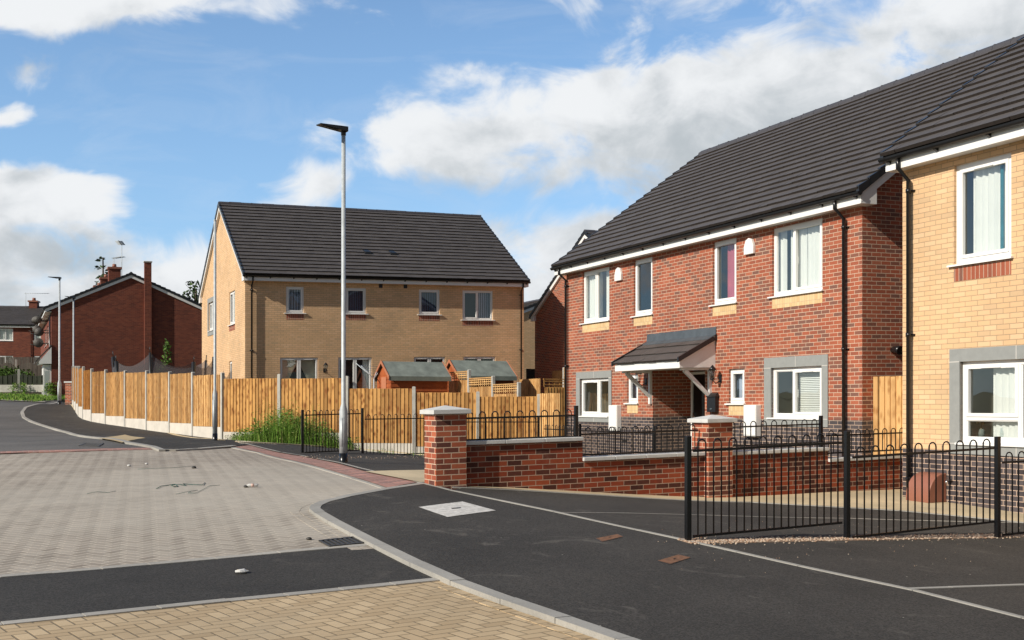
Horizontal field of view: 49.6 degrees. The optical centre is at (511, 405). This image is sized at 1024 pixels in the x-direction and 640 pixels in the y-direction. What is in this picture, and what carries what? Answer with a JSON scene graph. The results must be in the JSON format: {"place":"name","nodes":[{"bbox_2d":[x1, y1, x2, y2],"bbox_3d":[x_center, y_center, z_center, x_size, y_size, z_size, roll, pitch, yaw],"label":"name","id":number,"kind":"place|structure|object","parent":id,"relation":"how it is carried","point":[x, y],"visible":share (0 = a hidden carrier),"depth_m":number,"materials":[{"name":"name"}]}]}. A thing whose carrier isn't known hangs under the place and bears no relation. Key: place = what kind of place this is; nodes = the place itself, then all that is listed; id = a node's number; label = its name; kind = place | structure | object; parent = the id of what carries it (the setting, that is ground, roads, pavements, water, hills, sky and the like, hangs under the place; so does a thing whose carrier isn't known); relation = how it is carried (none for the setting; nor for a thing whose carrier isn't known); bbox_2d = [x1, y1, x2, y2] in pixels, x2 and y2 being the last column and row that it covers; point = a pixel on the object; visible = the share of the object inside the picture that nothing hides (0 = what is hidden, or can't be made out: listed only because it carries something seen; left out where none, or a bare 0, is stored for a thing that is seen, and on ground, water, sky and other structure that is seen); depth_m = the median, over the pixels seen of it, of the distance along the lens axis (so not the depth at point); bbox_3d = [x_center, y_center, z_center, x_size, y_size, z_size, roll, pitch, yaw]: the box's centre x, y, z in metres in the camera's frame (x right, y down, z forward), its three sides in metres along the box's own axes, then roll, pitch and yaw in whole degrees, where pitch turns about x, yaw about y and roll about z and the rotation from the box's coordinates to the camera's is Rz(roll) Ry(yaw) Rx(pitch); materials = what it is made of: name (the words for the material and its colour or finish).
{"place":"outdoors","nodes":[
{"label":"outdoors","id":0,"kind":"place"},
{"bbox_2d":[0,400,150,450],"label":"road","id":1,"kind":"structure","parent":0,"point":[18,432],"depth_m":31.15,"materials":[{"name":"grey asphalt"}]},
{"bbox_2d":[0,448,151,453],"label":"red line kerb","id":2,"kind":"structure","parent":1,"relation":"on","point":[53,451],"depth_m":22.70,"materials":[{"name":"concrete"}]},
{"bbox_2d":[78,443,103,446],"bbox_3d":[-9.274,0.853,24.405,0.460,0.046,1.276,0,0,-14],"label":"drain grating","id":3,"kind":"object","parent":1,"relation":"on","point":[92,444],"visible":1,"depth_m":24.38,"materials":[{"name":"metal"}]},
{"bbox_2d":[21,402,164,451],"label":"kerb","id":4,"kind":"structure","parent":1,"relation":"on","point":[156,448],"depth_m":30.18,"materials":[{"name":"concrete"}]},
{"bbox_2d":[24,402,248,449],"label":"footway","id":5,"kind":"structure","parent":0,"point":[63,416],"depth_m":37.78,"materials":[{"name":"asphalt"}]},
{"bbox_2d":[50,277,61,403],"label":"street lamp","id":6,"kind":"object","parent":5,"relation":"on","point":[59,401],"visible":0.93,"depth_m":52.66,"materials":[{"name":"metal"}]},
{"bbox_2d":[101,435,142,441],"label":"tactile paving","id":7,"kind":"structure","parent":5,"relation":"on","point":[126,437],"depth_m":27.47,"materials":[{"name":"beige concrete"}]},
{"bbox_2d":[212,220,217,439],"bbox_3d":[-7.080,-1.711,26.400,0.122,5.450,0.122,0,0,0],"label":"street lamp","id":8,"kind":"object","parent":5,"relation":"on","point":[214,419],"visible":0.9,"depth_m":26.37,"materials":[{"name":"metal"}]},
{"bbox_2d":[0,448,379,574],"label":"paved junction","id":9,"kind":"object","parent":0,"point":[54,516],"visible":0.95,"depth_m":13.18,"materials":[{"name":"grey brick"}]},
{"bbox_2d":[0,544,367,577],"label":"flush kerb","id":10,"kind":"structure","parent":9,"relation":"on","point":[165,562],"depth_m":9.56,"materials":[{"name":"grey concrete"}]},
{"bbox_2d":[230,447,385,487],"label":"flush kerb","id":11,"kind":"structure","parent":9,"relation":"on","point":[344,475],"depth_m":18.40,"materials":[{"name":"grey concrete"}]},
{"bbox_2d":[290,490,368,549],"bbox_3d":[-2.052,1.230,12.381,0.888,0.227,4.511,0,0,-6],"label":"paving border","id":12,"kind":"object","parent":9,"relation":"on","point":[295,512],"visible":0.62,"depth_m":11.97,"materials":[{"name":"grey concrete"}]},
{"bbox_2d":[300,502,372,548],"bbox_3d":[-1.952,1.230,12.380,0.878,0.225,4.424,0,0,-6],"label":"paving border","id":13,"kind":"object","parent":9,"relation":"on","point":[305,512],"visible":0.49,"depth_m":11.74,"materials":[{"name":"grey concrete"}]},
{"bbox_2d":[318,536,363,546],"bbox_3d":[-1.619,1.299,10.620,0.469,0.038,0.382,0,0,-35],"label":"drain grating","id":14,"kind":"object","parent":9,"relation":"on","point":[342,541],"visible":0.94,"depth_m":10.59,"materials":[{"name":"metal"}]},
{"bbox_2d":[0,546,432,621],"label":"asphalt ramp","id":15,"kind":"structure","parent":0,"point":[44,595],"depth_m":8.63,"materials":[{"name":"black asphalt"}]},
{"bbox_2d":[0,581,579,639],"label":"buff paving","id":16,"kind":"structure","parent":0,"point":[427,611],"depth_m":7.10,"materials":[{"name":"beige brick"}]},
{"bbox_2d":[0,578,439,625],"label":"flush kerb","id":17,"kind":"structure","parent":16,"relation":"on","point":[164,606],"depth_m":7.73,"materials":[{"name":"grey concrete"}]},
{"bbox_2d":[438,585,598,639],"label":"paving border","id":18,"kind":"object","parent":16,"relation":"on","point":[528,617],"visible":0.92,"depth_m":7.43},
{"bbox_2d":[235,445,415,486],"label":"red paving","id":19,"kind":"structure","parent":0,"point":[383,480],"depth_m":18.29,"materials":[{"name":"red brick"}]},
{"bbox_2d":[244,443,424,470],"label":"sidewalk","id":20,"kind":"structure","parent":0,"point":[385,461],"depth_m":23.70,"materials":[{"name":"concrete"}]},
{"bbox_2d":[235,441,424,454],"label":"edging kerb","id":21,"kind":"structure","parent":20,"relation":"on","point":[308,445],"depth_m":27.54,"materials":[{"name":"grey concrete"}]},
{"bbox_2d":[316,123,347,462],"bbox_3d":[-3.236,-1.939,20.018,0.548,6.308,0.299,0,0,-25],"label":"street lamp","id":22,"kind":"object","parent":20,"relation":"on","point":[343,428],"visible":0.94,"depth_m":20.06,"materials":[{"name":"metal"}]},
{"bbox_2d":[339,418,342,446],"bbox_3d":[-3.098,0.475,20.046,0.083,0.520,0.024,0,0,36],"label":"access door","id":23,"kind":"structure","parent":22,"relation":"in","point":[340,419],"depth_m":20.03,"materials":[{"name":"metal"}]},
{"bbox_2d":[301,408,539,454],"bbox_3d":[-2.045,0.663,27.376,0.281,1.234,7.681,0,0,45],"label":"bow top railing","id":24,"kind":"object","parent":20,"relation":"on","point":[390,418],"visible":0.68,"depth_m":26.22,"materials":[{"name":"black metal"}]},
{"bbox_2d":[367,470,424,481],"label":"flag path","id":25,"kind":"structure","parent":0,"point":[417,475],"depth_m":17.36,"materials":[{"name":"beige concrete"}]},
{"bbox_2d":[0,392,958,622],"bbox_3d":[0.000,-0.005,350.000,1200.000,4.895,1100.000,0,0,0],"label":"ground","id":26,"kind":"structure","parent":0,"point":[62,400],"depth_m":54.39,"materials":[{"name":"grey concrete"}]},
{"bbox_2d":[0,366,20,392],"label":"garden shrub","id":27,"kind":"object","parent":26,"relation":"on","point":[3,372],"visible":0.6,"depth_m":67.83,"materials":[{"name":"green plant"}]},
{"bbox_2d":[7,365,23,384],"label":"garden shrub","id":28,"kind":"object","parent":26,"relation":"on","point":[16,371],"visible":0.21,"depth_m":68.96,"materials":[{"name":"green plant"}]},
{"bbox_2d":[0,357,38,364],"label":"board fence","id":29,"kind":"object","parent":26,"relation":"on","point":[2,360],"visible":0.24,"depth_m":85.98,"materials":[{"name":"grey wood"}]},
{"bbox_2d":[0,360,41,384],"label":"board fence","id":30,"kind":"object","parent":26,"relation":"on","point":[35,369],"visible":0.36,"depth_m":73.98,"materials":[{"name":"wood"}]},
{"bbox_2d":[0,298,42,366],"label":"terraced house","id":31,"kind":"structure","parent":26,"relation":"on","point":[17,338],"depth_m":96.01,"materials":[{"name":"red brick"}]},
{"bbox_2d":[0,328,12,340],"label":"window","id":32,"kind":"structure","parent":31,"relation":"in","point":[5,334],"depth_m":95.87,"materials":[{"name":"white plastic"}]},
{"bbox_2d":[65,296,75,365],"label":"street lamp","id":33,"kind":"object","parent":26,"relation":"on","point":[73,298],"visible":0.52,"depth_m":59.96,"materials":[{"name":"metal"}]},
{"bbox_2d":[64,381,99,406],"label":"brick pier","id":34,"kind":"structure","parent":26,"relation":"on","point":[68,392],"depth_m":55.22,"materials":[{"name":"brick"}]},
{"bbox_2d":[94,256,107,284],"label":"conifer tree","id":35,"kind":"object","parent":26,"relation":"on","point":[102,266],"visible":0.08,"depth_m":104.69,"materials":[{"name":"green plant"}]},
{"bbox_2d":[28,261,201,400],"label":"terraced house","id":36,"kind":"structure","parent":26,"relation":"on","point":[130,319],"depth_m":64.65,"materials":[{"name":"red brick"}]},
{"bbox_2d":[115,240,124,275],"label":"tv aerial","id":37,"kind":"object","parent":36,"relation":"attached to","point":[118,242],"visible":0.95,"depth_m":71.57,"materials":[{"name":"metal"}]},
{"bbox_2d":[72,366,224,438],"bbox_3d":[-15.385,-0.313,42.902,1.363,3.179,22.504,0,0,-33],"label":"close board fence","id":38,"kind":"object","parent":26,"relation":"on","point":[153,401],"visible":0.88,"depth_m":38.27,"materials":[{"name":"wood"}]},
{"bbox_2d":[111,347,213,415],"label":"trampoline","id":39,"kind":"object","parent":26,"relation":"on","point":[150,363],"visible":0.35,"depth_m":42.43,"materials":[{"name":"fabric"}]},
{"bbox_2d":[161,339,171,363],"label":"sapling","id":40,"kind":"object","parent":26,"relation":"on","point":[166,345],"visible":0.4,"depth_m":51.92,"materials":[{"name":"green plant"}]},
{"bbox_2d":[182,280,201,303],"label":"leafy tree","id":41,"kind":"object","parent":26,"relation":"on","point":[194,295],"visible":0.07,"depth_m":85.07,"materials":[{"name":"green plant"}]},
{"bbox_2d":[165,445,234,450],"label":"flush kerb","id":42,"kind":"structure","parent":26,"relation":"on","point":[205,448],"depth_m":23.77,"materials":[{"name":"grey concrete"}]},
{"bbox_2d":[224,397,424,455],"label":"weeds","id":43,"kind":"object","parent":26,"relation":"on","point":[286,432],"visible":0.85,"depth_m":29.87,"materials":[{"name":"green plant"}]},
{"bbox_2d":[245,443,418,482],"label":"flush kerb","id":44,"kind":"structure","parent":26,"relation":"on","point":[325,460],"depth_m":21.03,"materials":[{"name":"grey concrete"}]},
{"bbox_2d":[197,201,530,416],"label":"brick house","id":45,"kind":"structure","parent":26,"relation":"on","point":[431,287],"depth_m":44.97,"materials":[{"name":"brick"}]},
{"bbox_2d":[207,302,212,331],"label":"window","id":46,"kind":"structure","parent":45,"relation":"in","point":[211,304],"depth_m":49.11,"materials":[{"name":"white plastic"}]},
{"bbox_2d":[228,291,234,325],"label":"window","id":47,"kind":"structure","parent":45,"relation":"in","point":[232,295],"depth_m":44.72,"materials":[{"name":"white plastic"}]},
{"bbox_2d":[284,286,305,313],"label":"window","id":48,"kind":"structure","parent":45,"relation":"in","point":[294,295],"depth_m":42.84,"materials":[{"name":"white plastic"}]},
{"bbox_2d":[280,358,317,378],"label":"french door","id":49,"kind":"structure","parent":45,"relation":"in","point":[294,368],"depth_m":42.99,"materials":[{"name":"white plastic"}]},
{"bbox_2d":[338,357,371,388],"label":"french door","id":50,"kind":"structure","parent":45,"relation":"in","point":[358,378],"depth_m":44.05,"materials":[{"name":"white plastic"}]},
{"bbox_2d":[346,288,368,314],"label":"window","id":51,"kind":"structure","parent":45,"relation":"in","point":[355,297],"depth_m":43.89,"materials":[{"name":"white plastic"}]},
{"bbox_2d":[417,289,438,314],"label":"window","id":52,"kind":"structure","parent":45,"relation":"in","point":[428,299],"depth_m":45.21,"materials":[{"name":"white plastic"}]},
{"bbox_2d":[414,357,444,363],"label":"french door","id":53,"kind":"structure","parent":45,"relation":"in","point":[416,359],"depth_m":45.31,"materials":[{"name":"white plastic"}]},
{"bbox_2d":[462,290,494,320],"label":"window","id":54,"kind":"structure","parent":45,"relation":"in","point":[477,305],"depth_m":46.29,"materials":[{"name":"white plastic"}]},
{"bbox_2d":[463,357,494,360],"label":"french door","id":55,"kind":"structure","parent":45,"relation":"in","point":[464,358],"depth_m":46.15,"materials":[{"name":"white plastic"}]},
{"bbox_2d":[356,363,378,387],"bbox_3d":[-4.891,-0.183,37.621,0.868,2.567,0.281,0,0,0],"label":"rotary dryer","id":56,"kind":"object","parent":26,"relation":"on","point":[369,374],"visible":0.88,"depth_m":37.60,"materials":[{"name":"metal"}]},
{"bbox_2d":[223,374,539,454],"bbox_3d":[-4.054,0.366,32.448,9.810,2.633,0.872,0,0,11],"label":"close board fence","id":57,"kind":"object","parent":26,"relation":"on","point":[244,398],"visible":0.65,"depth_m":32.09,"materials":[{"name":"wood"}]},
{"bbox_2d":[373,361,451,392],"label":"garden shed","id":58,"kind":"structure","parent":26,"relation":"on","point":[427,377],"depth_m":37.18,"materials":[{"name":"orange wood"}]},
{"bbox_2d":[381,377,385,388],"bbox_3d":[-4.312,0.090,37.218,0.011,2.120,0.500,0,0,-25],"label":"door","id":59,"kind":"structure","parent":58,"relation":"in","point":[383,379],"depth_m":37.22,"materials":[{"name":"orange wood"}]},
{"bbox_2d":[420,405,470,489],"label":"brick pier","id":60,"kind":"structure","parent":26,"relation":"on","point":[445,446],"depth_m":15.26,"materials":[{"name":"brick"}]},
{"bbox_2d":[309,483,639,639],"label":"kerb","id":61,"kind":"structure","parent":26,"relation":"on","point":[544,613],"depth_m":8.38,"materials":[{"name":"concrete"}]},
{"bbox_2d":[446,359,517,396],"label":"garden shed","id":62,"kind":"structure","parent":26,"relation":"on","point":[502,372],"depth_m":39.70,"materials":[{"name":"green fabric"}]},
{"bbox_2d":[448,370,520,396],"bbox_3d":[-1.005,0.090,36.128,0.100,2.620,5.891,0,0,-25],"label":"trellis fence","id":63,"kind":"object","parent":26,"relation":"on","point":[458,385],"visible":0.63,"depth_m":36.13,"materials":[{"name":"wood"}]},
{"bbox_2d":[520,378,540,396],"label":"close board fence","id":64,"kind":"object","parent":26,"relation":"on","point":[530,387],"visible":0.38,"depth_m":40.79,"materials":[{"name":"brown wood"}]},
{"bbox_2d":[526,369,534,378],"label":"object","id":65,"kind":"object","parent":26,"relation":"on","point":[530,373],"visible":0.12,"depth_m":55.04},
{"bbox_2d":[524,299,538,378],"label":"brick house","id":66,"kind":"structure","parent":26,"relation":"on","point":[529,343],"depth_m":63.34,"materials":[{"name":"brick"}]},
{"bbox_2d":[540,393,559,436],"bbox_3d":[1.066,0.355,31.317,0.030,1.438,1.186,0,0,-28],"label":"close board fence","id":67,"kind":"object","parent":26,"relation":"on","point":[549,403],"visible":0.58,"depth_m":31.28,"materials":[{"name":"brown wood"}]},
{"bbox_2d":[543,379,564,435],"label":"close board fence","id":68,"kind":"object","parent":26,"relation":"on","point":[559,389],"visible":0.22,"depth_m":40.28,"materials":[{"name":"brown wood"}]},
{"bbox_2d":[552,367,564,386],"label":"trellis fence","id":69,"kind":"object","parent":26,"relation":"on","point":[555,374],"visible":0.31,"depth_m":48.35,"materials":[{"name":"wood"}]},
{"bbox_2d":[529,229,597,393],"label":"brick house","id":70,"kind":"structure","parent":26,"relation":"on","point":[547,314],"depth_m":49.18,"materials":[{"name":"brick"}]},
{"bbox_2d":[466,437,704,500],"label":"garden wall","id":71,"kind":"structure","parent":26,"relation":"on","point":[560,463],"depth_m":16.15,"materials":[{"name":"red brick"}]},
{"bbox_2d":[466,406,577,440],"bbox_3d":[0.136,0.244,15.936,1.834,0.501,0.052,0,0,-25],"label":"wall railing","id":72,"kind":"object","parent":71,"relation":"on","point":[575,415],"depth_m":15.97,"materials":[{"name":"black metal"}]},
{"bbox_2d":[581,424,697,455],"bbox_3d":[1.959,0.507,16.779,2.057,0.457,0.017,0,0,-25],"label":"wall railing","id":73,"kind":"object","parent":71,"relation":"on","point":[638,432],"depth_m":16.75,"materials":[{"name":"black metal"}]},
{"bbox_2d":[544,424,655,454],"bbox_3d":[1.971,0.965,26.493,0.052,1.071,5.407,0,0,-25],"label":"bow top railing","id":74,"kind":"object","parent":26,"relation":"on","point":[653,437],"visible":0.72,"depth_m":25.66,"materials":[{"name":"black metal"}]},
{"bbox_2d":[687,415,737,497],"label":"brick pier","id":75,"kind":"structure","parent":26,"relation":"on","point":[710,428],"depth_m":17.12,"materials":[{"name":"brick"}]},
{"bbox_2d":[550,34,1023,456],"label":"brick house","id":76,"kind":"structure","parent":26,"relation":"on","point":[756,277],"depth_m":23.76,"materials":[{"name":"brick"}]},
{"bbox_2d":[578,378,607,417],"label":"window","id":77,"kind":"structure","parent":76,"relation":"in","point":[594,390],"depth_m":29.94,"materials":[{"name":"white plastic"}]},
{"bbox_2d":[579,267,609,324],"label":"window","id":78,"kind":"structure","parent":76,"relation":"in","point":[596,282],"depth_m":29.55,"materials":[{"name":"white plastic"}]},
{"bbox_2d":[623,374,638,403],"bbox_3d":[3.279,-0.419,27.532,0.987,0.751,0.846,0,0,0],"label":"window","id":79,"kind":"structure","parent":76,"relation":"in","point":[633,389],"depth_m":27.57,"materials":[{"name":"white plastic"}]},
{"bbox_2d":[630,257,652,317],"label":"window","id":80,"kind":"structure","parent":76,"relation":"in","point":[643,266],"depth_m":27.45,"materials":[{"name":"white plastic"}]},
{"bbox_2d":[692,374,704,417],"bbox_3d":[4.559,0.249,26.414,0.110,2.021,0.840,0,0,-25],"label":"front door","id":81,"kind":"structure","parent":76,"relation":"in","point":[698,396],"depth_m":26.58,"materials":[{"name":"black metal"}]},
{"bbox_2d":[708,238,737,306],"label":"window","id":82,"kind":"structure","parent":76,"relation":"in","point":[725,251],"depth_m":24.23,"materials":[{"name":"white plastic"}]},
{"bbox_2d":[724,369,745,404],"bbox_3d":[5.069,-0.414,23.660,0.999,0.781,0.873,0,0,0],"label":"window","id":83,"kind":"structure","parent":76,"relation":"in","point":[737,375],"depth_m":23.71,"materials":[{"name":"white plastic"}]},
{"bbox_2d":[766,366,821,419],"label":"window","id":84,"kind":"structure","parent":76,"relation":"in","point":[797,390],"depth_m":21.92,"materials":[{"name":"white plastic"}]},
{"bbox_2d":[767,218,823,298],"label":"window","id":85,"kind":"structure","parent":76,"relation":"in","point":[797,247],"depth_m":21.86,"materials":[{"name":"white plastic"}]},
{"bbox_2d":[733,447,902,503],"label":"garden wall","id":86,"kind":"structure","parent":26,"relation":"on","point":[813,472],"depth_m":17.96,"materials":[{"name":"red brick"}]},
{"bbox_2d":[733,416,822,446],"bbox_3d":[4.239,0.436,17.833,1.907,0.556,0.052,0,0,-25],"label":"wall railing","id":87,"kind":"object","parent":86,"relation":"on","point":[820,423],"depth_m":17.90,"materials":[{"name":"black metal"}]},
{"bbox_2d":[826,428,902,453],"bbox_3d":[6.064,0.579,18.677,1.946,0.430,0.017,0,0,-25],"label":"wall railing","id":88,"kind":"object","parent":86,"relation":"on","point":[869,434],"depth_m":18.65,"materials":[{"name":"black metal"}]},
{"bbox_2d":[878,36,1023,513],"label":"brick house","id":89,"kind":"structure","parent":26,"relation":"on","point":[955,160],"depth_m":16.31,"materials":[{"name":"brick"}]},
{"bbox_2d":[873,376,902,454],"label":"side gate","id":90,"kind":"structure","parent":89,"relation":"attached to","point":[888,403],"depth_m":19.89,"materials":[{"name":"brown wood"}]},
{"bbox_2d":[906,472,945,502],"bbox_3d":[6.214,1.219,16.625,0.360,0.437,0.460,0,0,-25],"label":"gas meter hood","id":91,"kind":"object","parent":89,"relation":"attached to","point":[925,487],"visible":0.71,"depth_m":16.47,"materials":[{"name":"plastic"}]},
{"bbox_2d":[947,152,1013,266],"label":"window","id":92,"kind":"structure","parent":89,"relation":"in","point":[984,185],"depth_m":16.05,"materials":[{"name":"white plastic"}]},
{"bbox_2d":[954,359,1023,446],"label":"window","id":93,"kind":"structure","parent":89,"relation":"in","point":[993,390],"depth_m":15.84,"materials":[{"name":"white plastic"}]},
{"bbox_2d":[0,0,1023,305],"label":"sky","id":94,"kind":"structure","parent":0,"point":[130,122],"materials":[{"name":"blue"}]},
{"bbox_2d":[321,484,1023,639],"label":"footway","id":95,"kind":"structure","parent":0,"point":[628,584],"depth_m":8.71,"materials":[{"name":"asphalt"}]},
{"bbox_2d":[420,501,494,516],"bbox_3d":[-0.655,1.189,12.819,0.768,0.052,1.132,0,0,38],"label":"manhole cover","id":96,"kind":"object","parent":95,"relation":"on","point":[454,509],"visible":1,"depth_m":12.80,"materials":[{"name":"metal"}]},
{"bbox_2d":[595,534,623,541],"bbox_3d":[0.958,1.305,10.972,0.153,0.013,0.614,0,0,32],"label":"stop valve cover","id":97,"kind":"object","parent":95,"relation":"on","point":[606,538],"visible":1,"depth_m":10.96,"materials":[{"name":"metal"}]},
{"bbox_2d":[658,555,691,563],"bbox_3d":[1.430,1.351,9.769,0.166,0.012,0.570,0,0,31],"label":"stop valve cover","id":98,"kind":"object","parent":95,"relation":"on","point":[673,559],"visible":1,"depth_m":9.74,"materials":[{"name":"metal"}]},
{"bbox_2d":[455,487,1023,615],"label":"driveway","id":99,"kind":"structure","parent":0,"point":[992,562],"depth_m":11.74,"materials":[{"name":"black asphalt"}]},
{"bbox_2d":[300,454,1023,572],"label":"pea gravel","id":100,"kind":"structure","parent":99,"relation":"on","point":[772,538],"depth_m":11.69,"materials":[{"name":"gravel"}]},
{"bbox_2d":[419,482,1023,618],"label":"edging kerb","id":101,"kind":"structure","parent":99,"relation":"on","point":[906,588],"depth_m":9.80,"materials":[{"name":"concrete"}]},
{"bbox_2d":[452,486,1023,522],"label":"edging kerb","id":102,"kind":"structure","parent":99,"relation":"on","point":[708,501],"depth_m":15.55,"materials":[{"name":"concrete"}]},
{"bbox_2d":[563,512,1020,522],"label":"edging kerb","id":103,"kind":"structure","parent":99,"relation":"on","point":[789,517],"depth_m":13.97,"materials":[{"name":"grey concrete"}]},
{"bbox_2d":[680,534,1023,543],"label":"gravel bed","id":104,"kind":"object","parent":99,"relation":"on","point":[859,540],"visible":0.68,"depth_m":11.82,"materials":[{"name":"gravel"}]},
{"bbox_2d":[684,431,1023,539],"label":"bow top railing","id":105,"kind":"object","parent":104,"relation":"on","point":[996,521],"visible":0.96,"depth_m":11.81,"materials":[{"name":"black metal"}]},
{"bbox_2d":[908,584,1023,588],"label":"edging kerb","id":106,"kind":"structure","parent":99,"relation":"on","point":[964,586],"depth_m":8.97,"materials":[{"name":"concrete"}]},
{"bbox_2d":[467,486,1023,521],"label":"flag path","id":107,"kind":"structure","parent":0,"point":[875,502],"depth_m":16.34,"materials":[{"name":"beige concrete"}]},
{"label":"far footway","id":108,"kind":"structure","parent":0,"visible":0},
{"bbox_2d":[0,382,64,401],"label":"verge growth","id":109,"kind":"object","parent":108,"relation":"on","point":[12,394],"visible":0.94,"depth_m":61.93,"materials":[{"name":"green plant"}]},
{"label":"grass verge","id":110,"kind":"structure","parent":0,"visible":0},
{"bbox_2d":[0,369,42,391],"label":"slatted fence","id":111,"kind":"object","parent":110,"relation":"on","point":[33,383],"visible":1,"depth_m":63.27,"materials":[{"name":"concrete"}]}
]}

